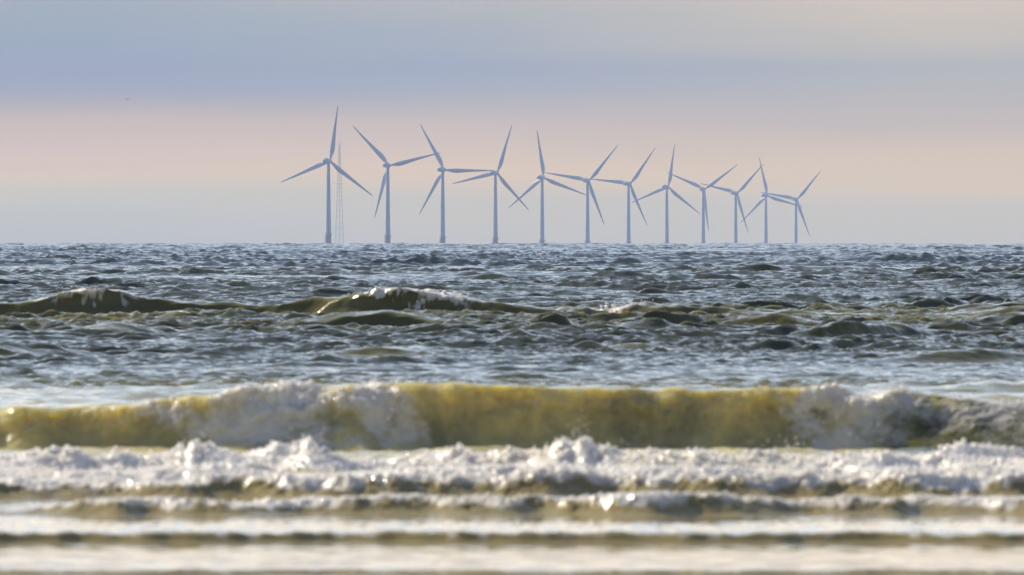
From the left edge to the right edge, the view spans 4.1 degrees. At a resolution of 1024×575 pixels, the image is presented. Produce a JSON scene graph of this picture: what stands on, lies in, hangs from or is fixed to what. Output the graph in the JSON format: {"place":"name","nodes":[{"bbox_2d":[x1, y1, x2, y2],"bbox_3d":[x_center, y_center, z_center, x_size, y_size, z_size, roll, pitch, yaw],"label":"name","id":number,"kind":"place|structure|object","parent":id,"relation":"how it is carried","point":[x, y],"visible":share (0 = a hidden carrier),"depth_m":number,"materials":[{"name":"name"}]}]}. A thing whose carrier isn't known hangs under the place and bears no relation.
{"place":"outdoors","nodes":[
{"label":"outdoors","id":0,"kind":"place"},
{"bbox_2d":[0,243,1023,574],"bbox_3d":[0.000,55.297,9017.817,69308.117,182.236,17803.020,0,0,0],"label":"sea","id":1,"kind":"structure","parent":0,"point":[518,349],"depth_m":196.08,"materials":[{"name":"liquid"}]},
{"bbox_2d":[281,106,372,242],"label":"wind turbine","id":2,"kind":"object","parent":1,"relation":"in","point":[327,161],"visible":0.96,"depth_m":11440.69,"materials":[{"name":"metal"}]},
{"bbox_2d":[333,142,344,242],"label":"lattice mast","id":3,"kind":"object","parent":1,"relation":"in","point":[339,183],"visible":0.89,"depth_m":15897.97,"materials":[{"name":"metal"}]},
{"bbox_2d":[353,126,440,242],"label":"wind turbine","id":4,"kind":"object","parent":1,"relation":"in","point":[386,179],"visible":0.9,"depth_m":11852.91,"materials":[{"name":"metal"}]},
{"bbox_2d":[419,124,494,242],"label":"wind turbine","id":5,"kind":"object","parent":1,"relation":"in","point":[442,169],"visible":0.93,"depth_m":12334.35,"materials":[{"name":"metal"}]},
{"bbox_2d":[452,126,528,242],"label":"wind turbine","id":6,"kind":"object","parent":1,"relation":"in","point":[495,238],"visible":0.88,"depth_m":12835.99,"materials":[{"name":"metal"}]},
{"bbox_2d":[0,286,1023,511],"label":"sea foam","id":7,"kind":"object","parent":1,"relation":"on","point":[179,447],"visible":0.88,"depth_m":176.46,"materials":[{"name":"white"}]},
{"bbox_2d":[57,286,971,454],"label":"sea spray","id":8,"kind":"object","parent":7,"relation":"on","point":[349,294],"visible":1,"depth_m":176.68,"materials":[{"name":"white liquid"}]},
{"bbox_2d":[509,131,585,242],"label":"wind turbine","id":9,"kind":"object","parent":1,"relation":"in","point":[542,177],"visible":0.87,"depth_m":13312.13,"materials":[{"name":"metal"}]},
{"bbox_2d":[545,145,617,242],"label":"wind turbine","id":10,"kind":"object","parent":1,"relation":"in","point":[588,188],"visible":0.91,"depth_m":13777.47,"materials":[{"name":"metal"}]},
{"bbox_2d":[592,147,655,242],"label":"wind turbine","id":11,"kind":"object","parent":1,"relation":"in","point":[629,186],"visible":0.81,"depth_m":14275.01,"materials":[{"name":"metal"}]},
{"bbox_2d":[631,145,699,242],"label":"wind turbine","id":12,"kind":"object","parent":1,"relation":"in","point":[667,187],"visible":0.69,"depth_m":14894.75,"materials":[{"name":"metal"}]},
{"bbox_2d":[667,165,736,242],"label":"wind turbine","id":13,"kind":"object","parent":1,"relation":"in","point":[704,202],"visible":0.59,"depth_m":15388.62,"materials":[{"name":"metal"}]},
{"bbox_2d":[701,165,762,242],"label":"wind turbine","id":14,"kind":"object","parent":1,"relation":"in","point":[736,193],"visible":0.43,"depth_m":15788.58,"materials":[{"name":"metal"}]},
{"bbox_2d":[741,158,801,242],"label":"wind turbine","id":15,"kind":"object","parent":1,"relation":"in","point":[765,196],"visible":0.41,"depth_m":16310.55,"materials":[{"name":"metal"}]},
{"bbox_2d":[761,171,820,242],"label":"wind turbine","id":16,"kind":"object","parent":1,"relation":"in","point":[802,193],"visible":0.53,"depth_m":16620.58,"materials":[{"name":"metal"}]},
{"bbox_2d":[0,0,1023,243],"label":"sky","id":17,"kind":"structure","parent":0,"point":[909,113],"materials":[{"name":"blue"}]}
]}

